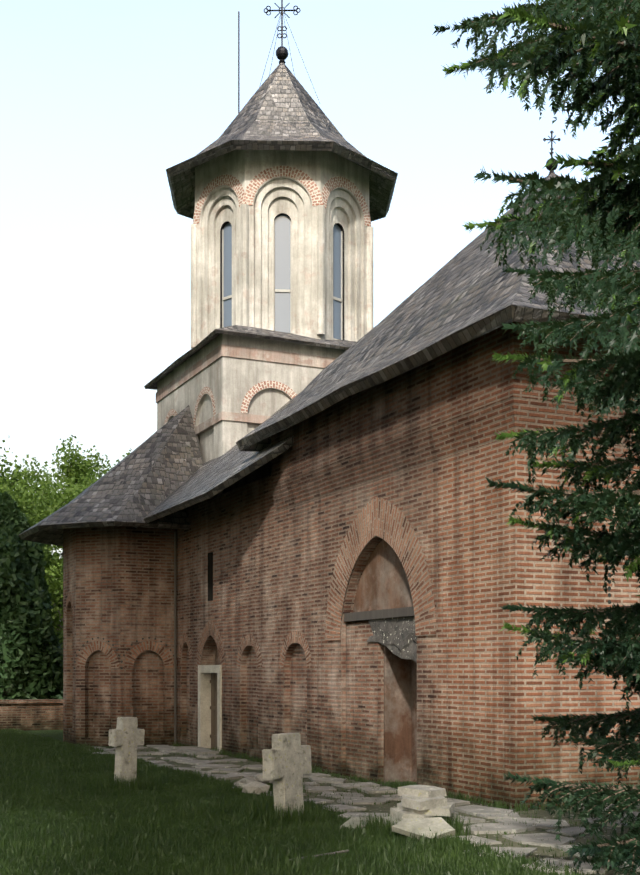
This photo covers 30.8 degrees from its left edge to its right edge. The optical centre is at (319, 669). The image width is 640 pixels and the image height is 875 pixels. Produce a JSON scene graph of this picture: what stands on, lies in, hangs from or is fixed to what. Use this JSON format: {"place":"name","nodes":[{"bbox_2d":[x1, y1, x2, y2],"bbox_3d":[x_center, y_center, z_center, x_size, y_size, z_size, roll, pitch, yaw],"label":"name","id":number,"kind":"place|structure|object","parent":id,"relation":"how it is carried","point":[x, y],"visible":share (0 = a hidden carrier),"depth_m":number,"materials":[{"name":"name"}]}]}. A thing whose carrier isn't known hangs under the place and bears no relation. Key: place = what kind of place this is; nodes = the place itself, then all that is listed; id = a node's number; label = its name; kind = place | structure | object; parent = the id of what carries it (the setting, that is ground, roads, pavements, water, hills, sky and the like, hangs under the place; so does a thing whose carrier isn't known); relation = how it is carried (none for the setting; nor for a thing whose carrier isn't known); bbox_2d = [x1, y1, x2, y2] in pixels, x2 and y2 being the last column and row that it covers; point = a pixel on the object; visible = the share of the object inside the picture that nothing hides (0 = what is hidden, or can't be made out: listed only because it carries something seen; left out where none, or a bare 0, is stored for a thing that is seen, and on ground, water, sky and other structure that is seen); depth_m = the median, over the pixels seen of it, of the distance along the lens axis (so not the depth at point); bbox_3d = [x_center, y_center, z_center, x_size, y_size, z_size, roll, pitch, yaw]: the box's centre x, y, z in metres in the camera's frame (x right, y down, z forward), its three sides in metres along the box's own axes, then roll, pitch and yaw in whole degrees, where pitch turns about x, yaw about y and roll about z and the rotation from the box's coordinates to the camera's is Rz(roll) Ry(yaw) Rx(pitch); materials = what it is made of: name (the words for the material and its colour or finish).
{"place":"outdoors","nodes":[
{"label":"outdoors","id":0,"kind":"place"},
{"bbox_2d":[172,746,221,753],"bbox_3d":[-2.508,1.750,23.810,0.550,0.260,1.740,0,0,-25],"label":"doorstep","id":1,"kind":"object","parent":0,"point":[194,749],"depth_m":23.66,"materials":[{"name":"grey stone"}]},
{"bbox_2d":[157,333,345,498],"bbox_3d":[-0.937,-5.305,28.690,4.900,4.170,4.900,0,0,-25],"label":"tower base","id":2,"kind":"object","parent":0,"point":[230,382],"depth_m":25.96,"materials":[{"name":"beige paint"}]},
{"bbox_2d":[164,381,296,426],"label":"brick arches","id":3,"kind":"structure","parent":2,"relation":"attached to","point":[258,387],"depth_m":25.97,"materials":[{"name":"brick"}]},
{"bbox_2d":[156,344,335,435],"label":"cornice bands","id":4,"kind":"object","parent":2,"relation":"attached to","point":[217,353],"visible":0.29,"depth_m":26.01,"materials":[{"name":"beige paint"}]},
{"bbox_2d":[144,325,355,389],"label":"tower roof","id":5,"kind":"structure","parent":2,"relation":"on","point":[246,331],"depth_m":26.17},
{"bbox_2d":[195,150,368,343],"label":"tower wall","id":6,"kind":"structure","parent":0,"point":[289,197],"depth_m":26.84,"materials":[{"name":"beige paint"}]},
{"bbox_2d":[166,63,397,221],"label":"tower roof","id":7,"kind":"structure","parent":6,"relation":"on","point":[286,112],"depth_m":27.50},
{"bbox_2d":[238,11,319,113],"bbox_3d":[-0.998,-14.917,29.000,1.660,4.005,2.524,0,0,-25],"label":"tower lightning rod","id":8,"kind":"object","parent":7,"relation":"on","point":[266,62],"visible":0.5,"depth_m":29.85,"materials":[{"name":"grey metal"}]},
{"bbox_2d":[264,0,300,63],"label":"cross","id":9,"kind":"object","parent":7,"relation":"on","point":[282,53],"visible":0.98,"depth_m":28.68,"materials":[{"name":"black metal"}]},
{"bbox_2d":[191,204,372,348],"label":"pilasters","id":10,"kind":"object","parent":6,"relation":"attached to","point":[320,267],"visible":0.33,"depth_m":26.57,"materials":[{"name":"beige paint"}]},
{"bbox_2d":[193,166,370,226],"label":"brick arches","id":11,"kind":"structure","parent":6,"relation":"attached to","point":[258,180],"depth_m":26.69,"materials":[{"name":"brown brick"}]},
{"bbox_2d":[222,219,342,339],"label":"window frames","id":12,"kind":"structure","parent":6,"relation":"in","point":[282,290],"depth_m":27.48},
{"bbox_2d":[224,215,340,339],"bbox_3d":[-0.937,-9.135,28.690,3.464,2.870,3.464,0,0,-25],"label":"tower window glass","id":13,"kind":"object","parent":12,"relation":"in","point":[282,270],"visible":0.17,"depth_m":26.91,"materials":[{"name":"grey glass"}]},
{"bbox_2d":[0,691,630,874],"bbox_3d":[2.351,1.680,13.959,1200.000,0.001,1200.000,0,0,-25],"label":"lawn","id":14,"kind":"structure","parent":0,"point":[57,734],"depth_m":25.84,"materials":[{"name":"green plant"}]},
{"bbox_2d":[0,492,62,699],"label":"tree","id":15,"kind":"object","parent":14,"relation":"on","point":[27,628],"depth_m":33.17,"materials":[{"name":"green plant"}]},
{"bbox_2d":[0,440,62,597],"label":"tree","id":16,"kind":"object","parent":14,"relation":"on","point":[14,483],"depth_m":39.68,"materials":[{"name":"green plant"}]},
{"bbox_2d":[0,699,62,730],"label":"boundary wall","id":17,"kind":"structure","parent":14,"relation":"on","point":[33,714],"depth_m":32.30,"materials":[{"name":"brick"}]},
{"bbox_2d":[0,642,62,696],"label":"hedge leaves","id":18,"kind":"object","parent":14,"relation":"on","point":[61,694],"depth_m":35.02,"materials":[{"name":"green plant"}]},
{"bbox_2d":[49,548,62,658],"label":"hedge leaves","id":19,"kind":"object","parent":14,"relation":"on","point":[49,593],"depth_m":56.28,"materials":[{"name":"green plant"}]},
{"bbox_2d":[51,629,62,680],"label":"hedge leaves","id":20,"kind":"object","parent":14,"relation":"on","point":[60,636],"depth_m":37.09,"materials":[{"name":"green plant"}]},
{"bbox_2d":[0,435,114,638],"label":"tree","id":21,"kind":"object","parent":14,"relation":"on","point":[73,463],"depth_m":46.95,"materials":[{"name":"green plant"}]},
{"bbox_2d":[26,448,131,656],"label":"tree","id":22,"kind":"object","parent":14,"relation":"on","point":[64,497],"depth_m":41.44,"materials":[{"name":"green plant"}]},
{"bbox_2d":[108,717,144,785],"bbox_3d":[-2.715,1.244,16.267,0.167,1.173,0.524,2,0,43],"label":"stone cross","id":23,"kind":"object","parent":14,"relation":"on","point":[126,737],"visible":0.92,"depth_m":16.19,"materials":[{"name":"beige stone"}]},
{"bbox_2d":[234,773,272,793],"bbox_3d":[-0.873,1.561,16.000,0.669,0.280,1.052,0,0,-25],"label":"stone pile","id":24,"kind":"object","parent":14,"relation":"on","point":[252,785],"visible":0.71,"depth_m":15.56,"materials":[{"name":"grey stone"}]},
{"bbox_2d":[262,733,311,816],"bbox_3d":[-0.358,1.271,12.993,0.178,1.126,0.667,-3,0,39],"label":"stone cross","id":25,"kind":"object","parent":14,"relation":"on","point":[287,766],"visible":0.83,"depth_m":12.89,"materials":[{"name":"beige stone"}]},
{"bbox_2d":[289,850,348,861],"bbox_3d":[-0.026,1.658,10.343,0.797,0.029,0.028,0,0,-45],"label":"fallen stick","id":26,"kind":"object","parent":14,"relation":"on","point":[343,851],"visible":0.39,"depth_m":10.48,"materials":[{"name":"grey wood"}]},
{"bbox_2d":[63,437,639,807],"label":"church walls","id":27,"kind":"structure","parent":14,"relation":"on","point":[466,696],"depth_m":18.03,"materials":[{"name":"brick"}]},
{"bbox_2d":[19,405,208,546],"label":"apse roof","id":28,"kind":"structure","parent":27,"relation":"on","point":[138,484],"depth_m":25.75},
{"bbox_2d":[174,532,176,742],"bbox_3d":[-3.220,-0.695,25.860,0.056,4.750,0.048,0,0,-25],"label":"downpipe","id":29,"kind":"object","parent":27,"relation":"attached to","point":[175,636],"visible":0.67,"depth_m":25.84,"materials":[{"name":"brown"}]},
{"bbox_2d":[60,391,301,556],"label":"lower roof","id":30,"kind":"structure","parent":27,"relation":"on","point":[213,477],"depth_m":22.44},
{"bbox_2d":[198,665,221,750],"bbox_3d":[-2.147,0.865,23.977,0.315,1.930,1.380,0,0,-25],"label":"door frame","id":31,"kind":"object","parent":27,"relation":"attached to","point":[204,704],"visible":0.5,"depth_m":24.40,"materials":[{"name":"beige stone"}]},
{"bbox_2d":[210,673,216,749],"bbox_3d":[-2.059,0.945,24.017,0.100,1.770,1.040,0,0,-25],"label":"door leaf","id":32,"kind":"object","parent":31,"relation":"in","point":[213,708],"visible":0.23,"depth_m":24.29,"materials":[{"name":"brown wood"}]},
{"bbox_2d":[65,497,435,672],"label":"brick arches","id":33,"kind":"structure","parent":27,"relation":"attached to","point":[388,522],"depth_m":17.91,"materials":[{"name":"brown brick"}]},
{"bbox_2d":[343,606,413,621],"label":"lintel","id":34,"kind":"structure","parent":27,"relation":"attached to","point":[381,614],"depth_m":17.20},
{"bbox_2d":[366,616,416,662],"bbox_3d":[1.262,-0.400,17.003,0.521,0.719,1.618,0,0,-25],"label":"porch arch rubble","id":35,"kind":"object","parent":27,"relation":"attached to","point":[396,636],"visible":0.56,"depth_m":16.77,"materials":[{"name":"grey stone"}]},
{"bbox_2d":[236,173,639,451],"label":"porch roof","id":36,"kind":"structure","parent":27,"relation":"on","point":[469,292],"depth_m":16.50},
{"bbox_2d":[543,130,560,174],"bbox_3d":[3.716,-8.259,18.629,0.261,0.779,0.198,0,0,-25],"label":"cross","id":37,"kind":"object","parent":36,"relation":"on","point":[551,165],"visible":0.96,"depth_m":18.62,"materials":[{"name":"grey metal"}]},
{"bbox_2d":[346,622,383,781],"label":"brick wall","id":38,"kind":"structure","parent":14,"relation":"on","point":[364,709],"depth_m":17.75,"materials":[{"name":"brown brick"}]},
{"bbox_2d":[340,785,456,838],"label":"stacked slabs","id":39,"kind":"object","parent":14,"relation":"on","point":[427,802],"depth_m":11.75,"materials":[{"name":"beige stone"}]},
{"bbox_2d":[179,746,638,810],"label":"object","id":40,"kind":"structure","parent":14,"relation":"on","point":[454,797],"depth_m":14.51,"materials":[{"name":"grey stone"}]},
{"bbox_2d":[432,0,639,874],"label":"spruce tree","id":41,"kind":"object","parent":14,"relation":"on","point":[606,659],"depth_m":8.79,"materials":[{"name":"green plant"}]},
{"bbox_2d":[465,0,639,531],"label":"conifer branches","id":42,"kind":"object","parent":41,"relation":"attached to","point":[588,289],"visible":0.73,"depth_m":9.37,"materials":[{"name":"green plant"}]},
{"bbox_2d":[441,2,639,770],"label":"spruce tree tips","id":43,"kind":"object","parent":14,"relation":"on","point":[520,14],"visible":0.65,"depth_m":7.49,"materials":[{"name":"green plant"}]},
{"bbox_2d":[461,0,639,531],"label":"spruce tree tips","id":44,"kind":"object","parent":43,"relation":"attached to","point":[499,357],"visible":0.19,"depth_m":9.50,"materials":[{"name":"green plant"}]},
{"bbox_2d":[0,0,639,558],"label":"sky","id":45,"kind":"structure","parent":0,"point":[99,98],"materials":[{"name":"white"}]},
{"bbox_2d":[105,746,639,874],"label":"paving bed","id":46,"kind":"object","parent":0,"point":[542,814],"depth_m":13.29,"materials":[{"name":"grey stone"}]},
{"bbox_2d":[89,745,639,874],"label":"paving slabs","id":47,"kind":"structure","parent":46,"relation":"on","point":[500,815],"depth_m":13.60,"materials":[{"name":"stone"}]},
{"bbox_2d":[271,322,637,511],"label":"brick wall","id":48,"kind":"structure","parent":0,"point":[468,395],"depth_m":15.74,"materials":[{"name":"brown brick"}]}
]}

